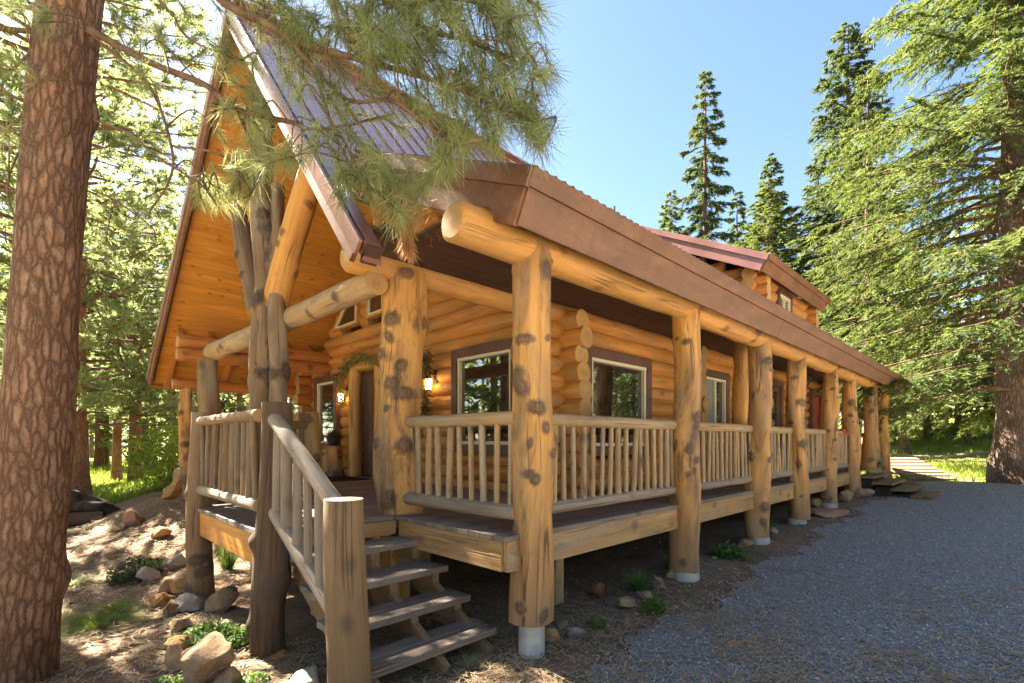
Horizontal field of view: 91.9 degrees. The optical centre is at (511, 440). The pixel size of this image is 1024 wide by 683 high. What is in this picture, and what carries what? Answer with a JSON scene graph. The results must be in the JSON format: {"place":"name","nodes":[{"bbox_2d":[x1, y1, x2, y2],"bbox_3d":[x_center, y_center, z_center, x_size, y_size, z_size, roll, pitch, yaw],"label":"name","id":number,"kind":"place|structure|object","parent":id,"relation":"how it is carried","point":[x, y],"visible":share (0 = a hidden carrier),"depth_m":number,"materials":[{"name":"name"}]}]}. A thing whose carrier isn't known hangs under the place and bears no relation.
{"place":"outdoors","nodes":[
{"label":"outdoors","id":0,"kind":"place"},
{"bbox_2d":[0,0,1000,439],"label":"sky","id":1,"kind":"structure","parent":0,"point":[637,65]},
{"bbox_2d":[44,407,991,682],"bbox_3d":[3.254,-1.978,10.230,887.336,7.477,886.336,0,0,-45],"label":"ground","id":2,"kind":"structure","parent":0,"point":[456,575],"depth_m":5.29,"materials":[{"name":"brown soil"}]},
{"bbox_2d":[0,102,148,395],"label":"pine tree","id":3,"kind":"object","parent":2,"relation":"on","point":[5,294],"visible":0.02,"depth_m":15.77,"materials":[{"name":"green plant"}]},
{"bbox_2d":[0,189,158,418],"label":"pine tree","id":4,"kind":"object","parent":2,"relation":"on","point":[98,345],"visible":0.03,"depth_m":17.00,"materials":[{"name":"green plant"}]},
{"bbox_2d":[70,575,98,585],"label":"grass tuft","id":5,"kind":"object","parent":2,"relation":"on","point":[78,581],"visible":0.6,"depth_m":5.98,"materials":[{"name":"plant"}]},
{"bbox_2d":[3,211,179,481],"bbox_3d":[-15.827,-3.901,19.678,6.366,11.234,6.219,0,0,-45],"label":"pine tree","id":6,"kind":"object","parent":2,"relation":"on","point":[116,467],"visible":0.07,"depth_m":19.90,"materials":[{"name":"green plant"}]},
{"bbox_2d":[68,490,119,526],"bbox_3d":[-8.208,1.277,9.559,1.097,0.696,0.683,0,0,-35],"label":"rock","id":7,"kind":"object","parent":2,"relation":"on","point":[85,508],"visible":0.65,"depth_m":9.44,"materials":[{"name":"grey stone"}]},
{"bbox_2d":[0,9,189,494],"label":"pine tree","id":8,"kind":"object","parent":2,"relation":"on","point":[81,481],"visible":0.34,"depth_m":11.73,"materials":[{"name":"green plant"}]},
{"bbox_2d":[0,178,197,482],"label":"pine tree","id":9,"kind":"object","parent":2,"relation":"on","point":[117,385],"visible":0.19,"depth_m":13.55,"materials":[{"name":"green plant"}]},
{"bbox_2d":[61,604,144,636],"bbox_3d":[-3.880,1.666,4.638,0.817,0.136,0.800,0,0,-45],"label":"grass tuft","id":10,"kind":"object","parent":2,"relation":"on","point":[92,619],"visible":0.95,"depth_m":4.67,"materials":[{"name":"green plant"}]},
{"bbox_2d":[87,280,129,466],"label":"pine tree","id":11,"kind":"object","parent":2,"relation":"on","point":[97,460],"depth_m":28.88,"materials":[{"name":"green plant"}]},
{"bbox_2d":[0,0,219,277],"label":"pine tree","id":12,"kind":"object","parent":2,"relation":"on","point":[107,79],"visible":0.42,"depth_m":7.83,"materials":[{"name":"green plant"}]},
{"bbox_2d":[89,595,145,613],"bbox_3d":[-3.970,1.651,4.986,0.524,0.143,0.513,0,0,-45],"label":"grass tuft","id":13,"kind":"object","parent":2,"relation":"on","point":[124,602],"visible":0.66,"depth_m":5.01,"materials":[{"name":"green plant"}]},
{"bbox_2d":[111,525,125,531],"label":"rock","id":14,"kind":"object","parent":2,"relation":"on","point":[116,528],"visible":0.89,"depth_m":7.92,"materials":[{"name":"beige stone"}]},
{"bbox_2d":[89,461,178,503],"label":"woodland grass","id":15,"kind":"structure","parent":2,"relation":"on","point":[105,488],"depth_m":12.54,"materials":[{"name":"green plant"}]},
{"bbox_2d":[103,554,164,586],"bbox_3d":[-4.590,1.550,6.016,0.590,0.354,0.614,0,0,22],"label":"shrub","id":16,"kind":"object","parent":2,"relation":"on","point":[125,578],"visible":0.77,"depth_m":5.94,"materials":[{"name":"green plant"}]},
{"bbox_2d":[123,507,144,527],"bbox_3d":[-6.278,1.285,8.206,0.314,0.377,0.343,0,0,-5],"label":"rock","id":17,"kind":"object","parent":2,"relation":"on","point":[132,517],"visible":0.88,"depth_m":8.07,"materials":[{"name":"pink stone"}]},
{"bbox_2d":[135,566,160,581],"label":"rock","id":18,"kind":"object","parent":2,"relation":"on","point":[147,573],"visible":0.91,"depth_m":5.82,"materials":[{"name":"grey stone"}]},
{"bbox_2d":[122,420,179,490],"bbox_3d":[-7.681,0.345,11.164,1.877,1.626,2.107,0,0,-45],"label":"leafy shrub","id":19,"kind":"object","parent":2,"relation":"on","point":[170,463],"visible":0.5,"depth_m":10.76,"materials":[{"name":"green plant"}]},
{"bbox_2d":[148,592,174,609],"bbox_3d":[-3.609,1.646,5.079,0.188,0.171,0.208,0,0,-11],"label":"rock","id":20,"kind":"object","parent":2,"relation":"on","point":[163,599],"visible":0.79,"depth_m":5.02,"materials":[{"name":"brown stone"}]},
{"bbox_2d":[151,526,171,538],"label":"rock","id":21,"kind":"object","parent":2,"relation":"on","point":[159,532],"visible":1,"depth_m":7.25,"materials":[{"name":"stone"}]},
{"bbox_2d":[88,225,242,474],"bbox_3d":[-14.444,-3.680,20.900,5.867,10.734,6.608,0,0,-45],"label":"pine tree","id":22,"kind":"object","parent":2,"relation":"on","point":[223,396],"visible":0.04,"depth_m":20.15,"materials":[{"name":"green plant"}]},
{"bbox_2d":[157,577,178,593],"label":"rock","id":23,"kind":"object","parent":2,"relation":"on","point":[165,582],"visible":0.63,"depth_m":5.37,"materials":[{"name":"brown stone"}]},
{"bbox_2d":[151,672,184,682],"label":"ground cover plant","id":24,"kind":"object","parent":2,"relation":"on","point":[167,679],"visible":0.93,"depth_m":3.20,"materials":[{"name":"green plant"}]},
{"bbox_2d":[163,599,178,616],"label":"rock","id":25,"kind":"object","parent":2,"relation":"on","point":[170,607],"visible":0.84,"depth_m":4.79,"materials":[{"name":"brown stone"}]},
{"bbox_2d":[161,480,182,500],"bbox_3d":[-6.528,0.954,9.663,0.405,0.440,0.572,0,0,31],"label":"rock","id":26,"kind":"object","parent":2,"relation":"on","point":[173,490],"visible":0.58,"depth_m":9.49,"materials":[{"name":"brown stone"}]},
{"bbox_2d":[164,642,183,671],"bbox_3d":[-2.376,1.536,3.503,0.144,0.204,0.187,0,0,-45],"label":"rock","id":27,"kind":"object","parent":2,"relation":"on","point":[173,652],"visible":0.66,"depth_m":3.46,"materials":[{"name":"beige stone"}]},
{"bbox_2d":[168,553,185,570],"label":"rock","id":28,"kind":"object","parent":2,"relation":"on","point":[176,561],"visible":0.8,"depth_m":6.27,"materials":[{"name":"grey stone"}]},
{"bbox_2d":[170,577,185,593],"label":"rock","id":29,"kind":"object","parent":2,"relation":"on","point":[176,586],"visible":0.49,"depth_m":5.31,"materials":[{"name":"brown stone"}]},
{"bbox_2d":[175,570,185,577],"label":"rock","id":30,"kind":"object","parent":2,"relation":"on","point":[180,573],"visible":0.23,"depth_m":5.60,"materials":[{"name":"beige stone"}]},
{"bbox_2d":[169,618,193,633],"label":"rock","id":31,"kind":"object","parent":2,"relation":"on","point":[177,625],"visible":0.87,"depth_m":4.25,"materials":[{"name":"brown stone"}]},
{"bbox_2d":[164,635,199,649],"bbox_3d":[-2.541,1.563,3.813,0.168,0.122,0.198,0,0,30],"label":"rock","id":32,"kind":"object","parent":2,"relation":"on","point":[171,640],"visible":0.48,"depth_m":3.79,"materials":[{"name":"brown stone"}]},
{"bbox_2d":[173,592,206,611],"bbox_3d":[-3.237,1.601,4.973,0.338,0.187,0.349,0,0,-45],"label":"rock","id":33,"kind":"object","parent":2,"relation":"on","point":[187,601],"visible":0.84,"depth_m":4.88,"materials":[{"name":"grey stone"}]},
{"bbox_2d":[163,619,241,654],"bbox_3d":[-2.478,1.557,3.978,0.570,0.203,0.567,0,0,-45],"label":"ground cover plant","id":34,"kind":"object","parent":2,"relation":"on","point":[200,631],"visible":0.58,"depth_m":3.97,"materials":[{"name":"green plant"}]},
{"bbox_2d":[180,631,234,682],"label":"rock","id":35,"kind":"object","parent":2,"relation":"on","point":[209,657],"visible":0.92,"depth_m":3.20,"materials":[{"name":"beige stone"}]},
{"bbox_2d":[204,585,238,612],"bbox_3d":[-2.857,1.571,4.880,0.285,0.262,0.243,0,0,-45],"label":"rock","id":36,"kind":"object","parent":2,"relation":"on","point":[223,599],"visible":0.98,"depth_m":4.81,"materials":[{"name":"brown stone"}]},
{"bbox_2d":[213,546,239,570],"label":"fern plant","id":37,"kind":"object","parent":2,"relation":"on","point":[227,561],"visible":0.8,"depth_m":6.12,"materials":[{"name":"green plant"}]},
{"bbox_2d":[212,666,241,682],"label":"rock","id":38,"kind":"object","parent":2,"relation":"on","point":[231,674],"visible":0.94,"depth_m":3.20,"materials":[{"name":"brown stone"}]},
{"bbox_2d":[159,300,294,415],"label":"pine tree","id":39,"kind":"object","parent":2,"relation":"on","point":[240,398],"visible":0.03,"depth_m":23.90,"materials":[{"name":"green plant"}]},
{"bbox_2d":[220,624,248,650],"bbox_3d":[-2.178,1.558,3.950,0.432,0.180,0.410,0,0,-45],"label":"ground cover plant","id":40,"kind":"object","parent":2,"relation":"on","point":[239,634],"visible":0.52,"depth_m":3.90,"materials":[{"name":"green plant"}]},
{"bbox_2d":[237,670,273,682],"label":"ground cover plant","id":41,"kind":"object","parent":2,"relation":"on","point":[260,674],"visible":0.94,"depth_m":3.25,"materials":[{"name":"green plant"}]},
{"bbox_2d":[243,396,297,420],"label":"pine tree","id":42,"kind":"object","parent":2,"relation":"on","point":[291,399],"visible":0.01,"depth_m":26.86,"materials":[{"name":"green plant"}]},
{"bbox_2d":[267,649,292,661],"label":"rock","id":43,"kind":"object","parent":2,"relation":"on","point":[281,654],"visible":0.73,"depth_m":3.64,"materials":[{"name":"brown stone"}]},
{"bbox_2d":[0,0,576,682],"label":"pine tree","id":44,"kind":"object","parent":2,"relation":"on","point":[52,156],"visible":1,"depth_m":3.16,"materials":[{"name":"green plant"}]},
{"bbox_2d":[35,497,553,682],"bbox_3d":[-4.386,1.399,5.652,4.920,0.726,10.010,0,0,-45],"label":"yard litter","id":45,"kind":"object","parent":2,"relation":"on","point":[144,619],"visible":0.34,"depth_m":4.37,"materials":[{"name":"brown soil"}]},
{"bbox_2d":[290,666,321,682],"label":"rock","id":46,"kind":"object","parent":2,"relation":"on","point":[311,674],"visible":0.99,"depth_m":3.24,"materials":[{"name":"grey stone"}]},
{"bbox_2d":[57,486,855,682],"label":"soil rubble","id":47,"kind":"object","parent":2,"relation":"on","point":[636,612],"visible":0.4,"depth_m":5.11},
{"bbox_2d":[455,652,487,671],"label":"grass tuft","id":48,"kind":"object","parent":2,"relation":"on","point":[473,659],"visible":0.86,"depth_m":3.52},
{"bbox_2d":[0,183,998,458],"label":"distant forest","id":49,"kind":"object","parent":2,"relation":"on","point":[224,401],"visible":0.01,"depth_m":28.74,"materials":[{"name":"green plant"}]},
{"bbox_2d":[88,200,995,464],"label":"distant trunks","id":50,"kind":"object","parent":2,"relation":"on","point":[106,453],"depth_m":30.80,"materials":[{"name":"plant"}]},
{"bbox_2d":[146,0,940,682],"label":"log cabin","id":51,"kind":"object","parent":2,"relation":"on","point":[602,376],"visible":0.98,"depth_m":5.24,"materials":[{"name":"wood"}]},
{"bbox_2d":[313,374,343,448],"bbox_3d":[-3.923,-0.600,10.597,0.205,1.560,1.100,0,0,-45],"label":"window","id":52,"kind":"structure","parent":51,"relation":"in","point":[325,399],"depth_m":10.56,"materials":[{"name":"paint"}]},
{"bbox_2d":[322,446,344,476],"bbox_3d":[-3.491,0.390,9.614,0.430,0.595,0.438,0,0,-45],"label":"stump planter","id":53,"kind":"object","parent":51,"relation":"on","point":[332,460],"visible":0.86,"depth_m":9.46,"materials":[{"name":"brown wood"}]},
{"bbox_2d":[325,428,342,445],"bbox_3d":[-3.487,-0.100,9.626,0.369,0.387,0.407,0,0,-5],"label":"plant pot","id":54,"kind":"object","parent":53,"relation":"on","point":[332,437],"visible":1,"depth_m":9.54,"materials":[{"name":"black metal"}]},
{"bbox_2d":[332,303,361,331],"bbox_3d":[-3.340,-2.540,10.010,0.140,0.519,1.109,0,0,-45],"label":"gable window","id":55,"kind":"structure","parent":51,"relation":"in","point":[348,318],"depth_m":9.89,"materials":[{"name":"brown wood"}]},
{"bbox_2d":[328,476,368,481],"bbox_3d":[-3.155,0.671,8.826,0.800,0.015,1.000,0,0,-45],"label":"doormat","id":56,"kind":"object","parent":51,"relation":"on","point":[339,478],"visible":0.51,"depth_m":8.77,"materials":[{"name":"brown fabric"}]},
{"bbox_2d":[334,350,378,415],"bbox_3d":[-2.862,-1.102,9.192,0.382,1.226,1.662,0,0,-45],"label":"dried garland","id":57,"kind":"object","parent":51,"relation":"hanging from","point":[354,358],"visible":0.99,"depth_m":9.50,"materials":[{"name":"brown plant"}]},
{"bbox_2d":[346,355,379,476],"bbox_3d":[-2.687,-0.444,9.288,0.325,2.259,1.410,0,0,-45],"label":"door","id":58,"kind":"structure","parent":51,"relation":"in","point":[372,388],"depth_m":9.50,"materials":[{"name":"brown wood"}]},
{"bbox_2d":[366,294,382,319],"bbox_3d":[-2.482,-2.605,9.140,0.140,0.602,0.637,0,0,-45],"label":"gable window","id":59,"kind":"structure","parent":51,"relation":"in","point":[373,305],"depth_m":9.16,"materials":[{"name":"brown wood"}]},
{"bbox_2d":[420,347,435,415],"bbox_3d":[-1.332,-0.875,7.670,0.356,1.254,0.386,0,0,-45],"label":"hanging swag","id":60,"kind":"object","parent":51,"relation":"hanging from","point":[426,367],"visible":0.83,"depth_m":7.66,"materials":[{"name":"plant"}]},
{"bbox_2d":[414,177,467,251],"bbox_3d":[-0.379,-1.760,3.871,0.867,0.494,0.963,0,0,-45],"label":"bird nest","id":61,"kind":"object","parent":51,"relation":"attached to","point":[439,217],"visible":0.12,"depth_m":3.75,"materials":[{"name":"plant"}]},
{"bbox_2d":[451,338,512,454],"bbox_3d":[-0.356,-0.585,6.980,0.205,1.530,1.400,0,0,-45],"label":"window","id":62,"kind":"structure","parent":51,"relation":"in","point":[481,375],"depth_m":6.98,"materials":[{"name":"paint"}]},
{"bbox_2d":[587,346,651,456],"bbox_3d":[1.428,-0.500,6.812,1.600,1.400,0.205,0,0,-45],"label":"window","id":63,"kind":"structure","parent":51,"relation":"in","point":[621,383],"depth_m":6.80,"materials":[{"name":"paint"}]},
{"bbox_2d":[705,369,729,449],"bbox_3d":[3.611,-0.555,8.964,1.170,1.410,0.205,0,0,-45],"label":"window","id":64,"kind":"structure","parent":51,"relation":"in","point":[717,385],"depth_m":9.09,"materials":[{"name":"paint"}]},
{"bbox_2d":[772,380,783,452],"bbox_3d":[5.879,-0.340,11.200,1.000,2.040,0.205,0,0,-45],"label":"side door","id":65,"kind":"structure","parent":51,"relation":"in","point":[778,387],"depth_m":11.40,"materials":[{"name":"paint"}]},
{"bbox_2d":[786,370,815,386],"bbox_3d":[6.204,-1.594,10.633,0.586,0.915,0.565,0,0,-11],"label":"hanging basket","id":66,"kind":"object","parent":51,"relation":"hanging from","point":[809,378],"visible":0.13,"depth_m":10.48,"materials":[{"name":"green metal"}]},
{"bbox_2d":[806,390,821,428],"bbox_3d":[8.300,-0.335,13.587,1.100,2.030,0.205,0,0,-45],"label":"side door","id":67,"kind":"structure","parent":51,"relation":"in","point":[814,401],"depth_m":13.30,"materials":[{"name":"paint"}]},
{"bbox_2d":[838,429,849,434],"bbox_3d":[7.142,-0.078,10.688,0.481,0.368,0.188,0,0,-45],"label":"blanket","id":68,"kind":"object","parent":51,"relation":"on","point":[845,431],"visible":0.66,"depth_m":10.57,"materials":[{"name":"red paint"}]},
{"bbox_2d":[545,628,559,641],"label":"rock","id":69,"kind":"object","parent":2,"relation":"on","point":[552,633],"visible":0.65,"depth_m":3.89,"materials":[{"name":"brown stone"}]},
{"bbox_2d":[558,619,567,627],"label":"rock","id":70,"kind":"object","parent":2,"relation":"on","point":[563,623],"visible":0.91,"depth_m":4.18,"materials":[{"name":"stone"}]},
{"bbox_2d":[566,626,584,635],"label":"rock","id":71,"kind":"object","parent":2,"relation":"on","point":[574,630],"visible":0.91,"depth_m":3.98,"materials":[{"name":"grey stone"}]},
{"bbox_2d":[584,612,609,631],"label":"weed plant","id":72,"kind":"object","parent":2,"relation":"on","point":[592,620],"visible":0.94,"depth_m":4.10,"materials":[{"name":"green plant"}]},
{"bbox_2d":[587,583,611,598],"bbox_3d":[0.869,1.480,4.917,0.345,0.155,0.330,0,0,-45],"label":"dry brush","id":73,"kind":"object","parent":2,"relation":"on","point":[599,592],"visible":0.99,"depth_m":4.92,"materials":[{"name":"brown plant"}]},
{"bbox_2d":[209,555,1023,682],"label":"needle litter","id":74,"kind":"object","parent":2,"relation":"on","point":[621,672],"visible":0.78,"depth_m":3.63,"materials":[{"name":"brown plant"}]},
{"bbox_2d":[617,596,635,607],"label":"rock","id":75,"kind":"object","parent":2,"relation":"on","point":[624,601],"visible":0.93,"depth_m":4.56,"materials":[{"name":"beige stone"}]},
{"bbox_2d":[623,567,656,591],"bbox_3d":[1.293,1.396,5.043,0.403,0.284,0.423,0,0,-45],"label":"grass tuft","id":76,"kind":"object","parent":2,"relation":"on","point":[639,584],"visible":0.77,"depth_m":5.03,"materials":[{"name":"green plant"}]},
{"bbox_2d":[637,590,652,599],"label":"rock","id":77,"kind":"object","parent":2,"relation":"on","point":[645,593],"visible":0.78,"depth_m":4.82,"materials":[{"name":"grey stone"}]},
{"bbox_2d":[638,596,668,616],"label":"weed plant","id":78,"kind":"object","parent":2,"relation":"on","point":[652,603],"visible":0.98,"depth_m":4.42,"materials":[{"name":"green plant"}]},
{"bbox_2d":[652,576,664,589],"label":"rock","id":79,"kind":"object","parent":2,"relation":"on","point":[657,582],"visible":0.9,"depth_m":5.06,"materials":[{"name":"stone"}]},
{"bbox_2d":[660,554,668,567],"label":"grass tuft","id":80,"kind":"object","parent":2,"relation":"on","point":[665,562],"visible":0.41,"depth_m":5.77,"materials":[{"name":"green plant"}]},
{"bbox_2d":[666,568,673,577],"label":"rock","id":81,"kind":"object","parent":2,"relation":"on","point":[669,573],"visible":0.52,"depth_m":5.38,"materials":[{"name":"brown stone"}]},
{"bbox_2d":[656,190,689,235],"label":"fir tree","id":82,"kind":"object","parent":2,"relation":"on","point":[670,226],"visible":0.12,"depth_m":32.81,"materials":[{"name":"green plant"}]},
{"bbox_2d":[674,70,741,241],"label":"spruce tree","id":83,"kind":"object","parent":2,"relation":"on","point":[706,221],"visible":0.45,"depth_m":30.82,"materials":[{"name":"green plant"}]},
{"bbox_2d":[709,539,747,559],"bbox_3d":[2.760,1.384,6.300,0.489,0.247,0.499,0,0,-45],"label":"weed plant","id":84,"kind":"object","parent":2,"relation":"on","point":[726,551],"visible":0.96,"depth_m":6.25,"materials":[{"name":"green plant"}]},
{"bbox_2d":[719,191,747,245],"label":"spruce tree","id":85,"kind":"object","parent":2,"relation":"on","point":[741,210],"visible":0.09,"depth_m":39.82,"materials":[{"name":"green plant"}]},
{"bbox_2d":[736,539,754,547],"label":"rock","id":86,"kind":"object","parent":2,"relation":"on","point":[744,543],"visible":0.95,"depth_m":6.70,"materials":[{"name":"stone"}]},
{"bbox_2d":[742,547,757,563],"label":"weed plant","id":87,"kind":"object","parent":2,"relation":"on","point":[754,557],"visible":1,"depth_m":6.02,"materials":[{"name":"green plant"}]},
{"bbox_2d":[769,526,777,533],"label":"rock","id":88,"kind":"object","parent":2,"relation":"on","point":[773,530],"visible":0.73,"depth_m":7.41,"materials":[{"name":"grey stone"}]},
{"bbox_2d":[743,153,811,272],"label":"spruce tree","id":89,"kind":"object","parent":2,"relation":"on","point":[766,169],"visible":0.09,"depth_m":35.68,"materials":[{"name":"green plant"}]},
{"bbox_2d":[732,178,847,341],"bbox_3d":[13.043,-6.370,25.227,6.920,13.812,7.432,0,0,-34],"label":"fir tree","id":90,"kind":"object","parent":2,"relation":"on","point":[760,230],"visible":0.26,"depth_m":24.52,"materials":[{"name":"green plant"}]},
{"bbox_2d":[810,498,820,506],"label":"rock","id":91,"kind":"object","parent":2,"relation":"on","point":[816,502],"visible":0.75,"depth_m":9.62,"materials":[{"name":"beige stone"}]},
{"bbox_2d":[810,508,848,517],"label":"rock","id":92,"kind":"object","parent":2,"relation":"on","point":[829,512],"visible":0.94,"depth_m":8.62,"materials":[{"name":"stone"}]},
{"bbox_2d":[787,161,880,414],"bbox_3d":[18.053,-8.121,29.069,7.233,16.512,7.520,0,0,-45],"label":"fir tree","id":93,"kind":"object","parent":2,"relation":"on","point":[794,245],"visible":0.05,"depth_m":29.07,"materials":[{"name":"green plant"}]},
{"bbox_2d":[837,490,853,501],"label":"rock","id":94,"kind":"object","parent":2,"relation":"on","point":[845,495],"visible":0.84,"depth_m":10.27,"materials":[{"name":"beige stone"}]},
{"bbox_2d":[846,487,866,497],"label":"rock","id":95,"kind":"object","parent":2,"relation":"on","point":[858,492],"visible":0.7,"depth_m":10.72,"materials":[{"name":"stone"}]},
{"bbox_2d":[786,21,940,428],"bbox_3d":[16.602,-9.851,23.985,6.814,20.711,7.065,0,0,-45],"label":"fir tree","id":96,"kind":"object","parent":2,"relation":"on","point":[840,88],"visible":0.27,"depth_m":23.81,"materials":[{"name":"green plant"}]},
{"bbox_2d":[864,488,874,495],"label":"rock","id":97,"kind":"object","parent":2,"relation":"on","point":[870,492],"visible":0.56,"depth_m":10.89,"materials":[{"name":"grey stone"}]},
{"bbox_2d":[798,64,982,443],"bbox_3d":[14.115,-6.909,19.573,6.008,15.588,6.095,0,0,0],"label":"fir tree","id":98,"kind":"object","parent":2,"relation":"on","point":[868,210],"visible":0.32,"depth_m":19.44,"materials":[{"name":"green plant"}]},
{"bbox_2d":[846,291,958,454],"bbox_3d":[16.348,-2.834,21.174,3.452,7.110,3.918,0,0,-21],"label":"fir tree","id":99,"kind":"object","parent":2,"relation":"on","point":[904,445],"visible":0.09,"depth_m":20.86,"materials":[{"name":"green plant"}]},
{"bbox_2d":[785,0,1023,484],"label":"fir tree","id":100,"kind":"object","parent":2,"relation":"on","point":[996,28],"visible":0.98,"depth_m":13.32,"materials":[{"name":"green plant"}]},
{"bbox_2d":[838,418,992,481],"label":"meadow grass","id":101,"kind":"structure","parent":2,"relation":"on","point":[962,466],"depth_m":20.63,"materials":[{"name":"green plant"}]},
{"bbox_2d":[890,457,957,480],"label":"wooden platform","id":102,"kind":"structure","parent":2,"relation":"on","point":[910,466],"depth_m":14.85,"materials":[{"name":"brown wood"}]},
{"bbox_2d":[892,238,984,439],"bbox_3d":[22.710,-5.497,27.008,4.482,11.075,3.948,0,0,29],"label":"fir tree","id":103,"kind":"object","parent":2,"relation":"on","point":[926,434],"visible":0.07,"depth_m":26.84,"materials":[{"name":"green plant"}]},
{"bbox_2d":[890,451,989,459],"bbox_3d":[16.970,0.600,18.998,6.207,0.467,0.261,0,0,0],"label":"fallen log","id":104,"kind":"object","parent":2,"relation":"on","point":[962,455],"visible":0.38,"depth_m":18.93,"materials":[{"name":"wood"}]},
{"bbox_2d":[921,354,994,445],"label":"young fir","id":105,"kind":"object","parent":2,"relation":"on","point":[954,429],"visible":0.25,"depth_m":22.91,"materials":[{"name":"green plant"}]},
{"bbox_2d":[559,481,1023,682],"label":"driveway","id":106,"kind":"structure","parent":0,"point":[916,530],"depth_m":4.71,"materials":[{"name":"grey gravel"}]},
{"bbox_2d":[724,641,746,646],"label":"rock","id":107,"kind":"object","parent":106,"relation":"on","point":[732,644],"visible":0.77,"depth_m":3.72,"materials":[{"name":"stone"}]}
]}

